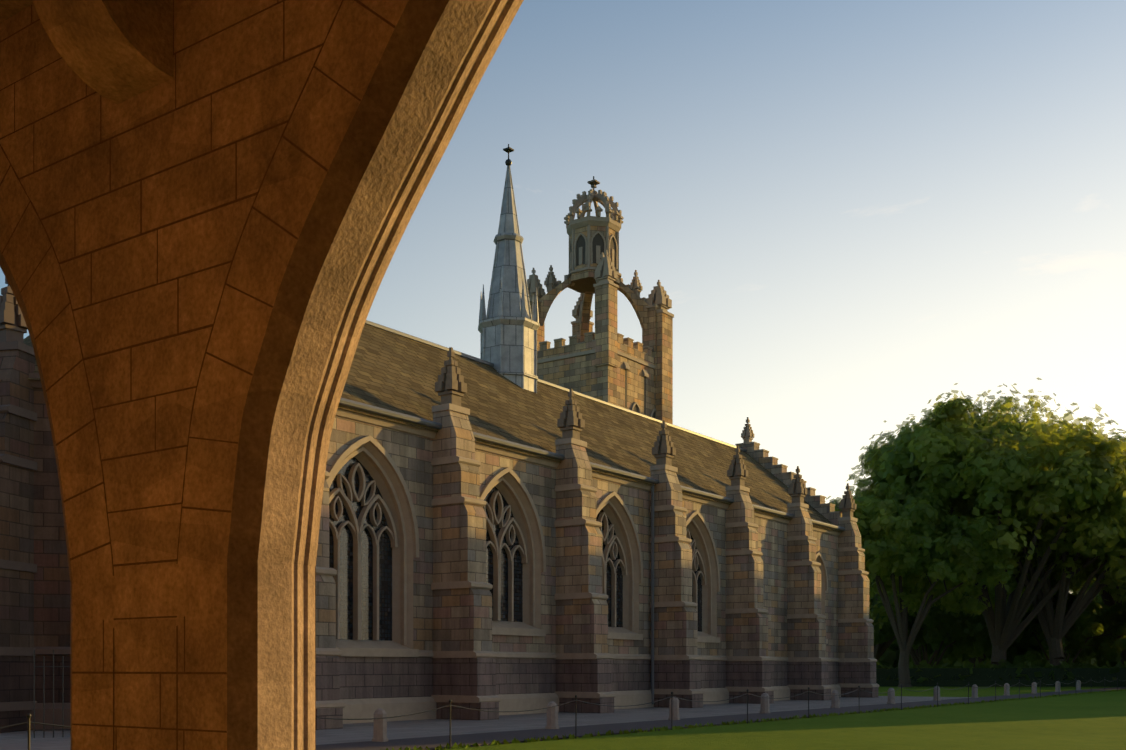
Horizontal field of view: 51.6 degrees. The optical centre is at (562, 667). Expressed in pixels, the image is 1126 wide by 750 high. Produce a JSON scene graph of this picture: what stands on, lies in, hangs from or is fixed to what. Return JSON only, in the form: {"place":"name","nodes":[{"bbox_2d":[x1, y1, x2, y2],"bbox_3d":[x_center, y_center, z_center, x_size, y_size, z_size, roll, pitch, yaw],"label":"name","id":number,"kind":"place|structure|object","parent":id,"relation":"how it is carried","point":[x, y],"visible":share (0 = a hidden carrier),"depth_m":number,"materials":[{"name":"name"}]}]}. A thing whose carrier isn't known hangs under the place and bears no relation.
{"place":"outdoors","nodes":[
{"label":"outdoors","id":0,"kind":"place"},
{"bbox_2d":[34,389,70,702],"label":"apse walls","id":1,"kind":"structure","parent":0,"point":[52,604],"depth_m":24.89,"materials":[{"name":"brown stone"}]},
{"bbox_2d":[0,0,523,749],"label":"arcade wall","id":2,"kind":"structure","parent":0,"point":[236,586],"depth_m":6.29,"materials":[{"name":"brown stone"}]},
{"bbox_2d":[0,0,173,103],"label":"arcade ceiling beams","id":3,"kind":"structure","parent":2,"relation":"attached to","point":[117,51],"depth_m":6.32,"materials":[{"name":"brown stone"}]},
{"bbox_2d":[0,0,394,749],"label":"mortar joints","id":4,"kind":"object","parent":2,"relation":"in","point":[286,122],"visible":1,"depth_m":6.46,"materials":[{"name":"brown concrete"}]},
{"bbox_2d":[0,0,1125,502],"label":"sky","id":5,"kind":"structure","parent":0,"point":[849,214],"materials":[{"name":"blue"}]},
{"bbox_2d":[326,416,841,698],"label":"chapel walls","id":6,"kind":"structure","parent":0,"point":[411,455],"depth_m":34.47,"materials":[{"name":"brown stone"}]},
{"bbox_2d":[24,324,841,532],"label":"roof","id":7,"kind":"structure","parent":6,"relation":"on","point":[392,372],"depth_m":37.82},
{"bbox_2d":[478,165,539,392],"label":"spire","id":8,"kind":"structure","parent":7,"relation":"on","point":[508,325],"depth_m":40.09,"materials":[{"name":"grey metal"}]},
{"bbox_2d":[503,144,513,165],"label":"spire finial","id":9,"kind":"object","parent":8,"relation":"on","point":[508,150],"visible":0.92,"depth_m":40.60,"materials":[{"name":"black metal"}]},
{"bbox_2d":[329,457,701,640],"bbox_3d":[2.582,-2.942,39.553,0.001,4.501,29.380,0,0,35],"label":"window tracery","id":10,"kind":"object","parent":6,"relation":"in","point":[346,587],"visible":0.19,"depth_m":29.41,"materials":[{"name":"grey stone"}]},
{"bbox_2d":[339,320,844,703],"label":"gutters and downpipe","id":11,"kind":"object","parent":6,"relation":"attached to","point":[394,414],"visible":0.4,"depth_m":38.80,"materials":[{"name":"grey metal"}]},
{"bbox_2d":[316,410,877,729],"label":"buttresses","id":12,"kind":"structure","parent":6,"relation":"attached to","point":[462,619],"depth_m":34.67,"materials":[{"name":"stone"}]},
{"bbox_2d":[435,347,855,516],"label":"buttress pinnacles","id":13,"kind":"object","parent":12,"relation":"on","point":[450,386],"visible":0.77,"depth_m":35.00,"materials":[{"name":"beige stone"}]},
{"bbox_2d":[316,687,1125,749],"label":"footpath","id":14,"kind":"structure","parent":0,"point":[432,743],"depth_m":25.80,"materials":[{"name":"grey stone"}]},
{"bbox_2d":[372,680,1080,741],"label":"stone bollards","id":15,"kind":"object","parent":14,"relation":"on","point":[379,730],"visible":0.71,"depth_m":29.51,"materials":[{"name":"grey stone"}]},
{"bbox_2d":[443,687,1125,749],"bbox_3d":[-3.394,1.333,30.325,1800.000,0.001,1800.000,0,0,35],"label":"lawn","id":16,"kind":"structure","parent":0,"point":[1093,721],"depth_m":24.33,"materials":[{"name":"green plant"}]},
{"bbox_2d":[0,696,970,749],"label":"pavement flagstones","id":17,"kind":"object","parent":16,"relation":"on","point":[346,733],"depth_m":28.24,"materials":[{"name":"grey stone"}]},
{"bbox_2d":[0,350,34,732],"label":"apse buttresses","id":18,"kind":"structure","parent":17,"relation":"on","point":[17,367],"depth_m":24.30,"materials":[{"name":"brown stone"}]},
{"bbox_2d":[0,277,70,729],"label":"apse trim","id":19,"kind":"structure","parent":17,"relation":"on","point":[13,328],"depth_m":24.53,"materials":[{"name":"beige stone"}]},
{"bbox_2d":[34,650,70,737],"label":"iron gate","id":20,"kind":"structure","parent":17,"relation":"on","point":[53,729],"depth_m":22.11,"materials":[{"name":"black metal"}]},
{"bbox_2d":[316,403,878,723],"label":"stone trim","id":21,"kind":"structure","parent":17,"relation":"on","point":[524,526],"depth_m":33.49,"materials":[{"name":"beige stone"}]},
{"bbox_2d":[530,226,672,423],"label":"bell tower","id":22,"kind":"structure","parent":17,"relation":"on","point":[599,373],"depth_m":55.78,"materials":[{"name":"beige stone"}]},
{"bbox_2d":[527,189,673,416],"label":"tower stone ornament","id":23,"kind":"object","parent":22,"relation":"attached to","point":[607,273],"depth_m":56.22,"materials":[{"name":"beige stone"}]},
{"bbox_2d":[587,176,599,194],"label":"crown finial","id":24,"kind":"object","parent":23,"relation":"on","point":[593,183],"visible":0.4,"depth_m":56.90,"materials":[{"name":"black metal"}]},
{"bbox_2d":[571,234,654,417],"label":"tower openings","id":25,"kind":"object","parent":22,"relation":"in","point":[598,240],"visible":0.42,"depth_m":56.02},
{"bbox_2d":[0,677,1125,749],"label":"fence posts","id":26,"kind":"object","parent":16,"relation":"on","point":[28,715],"visible":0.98,"depth_m":21.86,"materials":[{"name":"black"}]},
{"bbox_2d":[386,689,1125,749],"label":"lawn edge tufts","id":27,"kind":"object","parent":16,"relation":"on","point":[505,741],"visible":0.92,"depth_m":26.27,"materials":[{"name":"green plant"}]},
{"bbox_2d":[869,601,894,645],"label":"bush","id":28,"kind":"object","parent":16,"relation":"on","point":[886,632],"depth_m":90.10,"materials":[{"name":"green plant"}]},
{"bbox_2d":[825,494,959,659],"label":"tree","id":29,"kind":"object","parent":16,"relation":"on","point":[880,650],"depth_m":103.43,"materials":[{"name":"green plant"}]},
{"bbox_2d":[830,481,1018,686],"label":"small tree","id":30,"kind":"object","parent":16,"relation":"on","point":[904,535],"depth_m":78.17,"materials":[{"name":"green plant"}]},
{"bbox_2d":[845,377,1125,664],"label":"tree","id":31,"kind":"object","parent":16,"relation":"on","point":[947,439],"depth_m":78.76,"materials":[{"name":"green plant"}]},
{"bbox_2d":[875,658,1125,682],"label":"hedge foliage","id":32,"kind":"object","parent":16,"relation":"on","point":[1027,664],"visible":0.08,"depth_m":82.36,"materials":[{"name":"green plant"}]},
{"bbox_2d":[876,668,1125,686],"bbox_3d":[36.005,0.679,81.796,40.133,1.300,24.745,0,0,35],"label":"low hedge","id":33,"kind":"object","parent":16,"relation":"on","point":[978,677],"depth_m":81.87,"materials":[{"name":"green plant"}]},
{"bbox_2d":[961,413,1125,665],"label":"tree","id":34,"kind":"object","parent":16,"relation":"on","point":[1064,547],"depth_m":85.44,"materials":[{"name":"green plant"}]},
{"bbox_2d":[1006,594,1125,665],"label":"bush","id":35,"kind":"object","parent":16,"relation":"on","point":[1090,623],"depth_m":91.80,"materials":[{"name":"green plant"}]},
{"bbox_2d":[1070,419,1125,664],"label":"tree","id":36,"kind":"object","parent":16,"relation":"on","point":[1105,595],"depth_m":96.15,"materials":[{"name":"green plant"}]},
{"bbox_2d":[969,581,1093,667],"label":"tree","id":37,"kind":"object","parent":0,"point":[972,660],"depth_m":119.91,"materials":[{"name":"green plant"}]}
]}

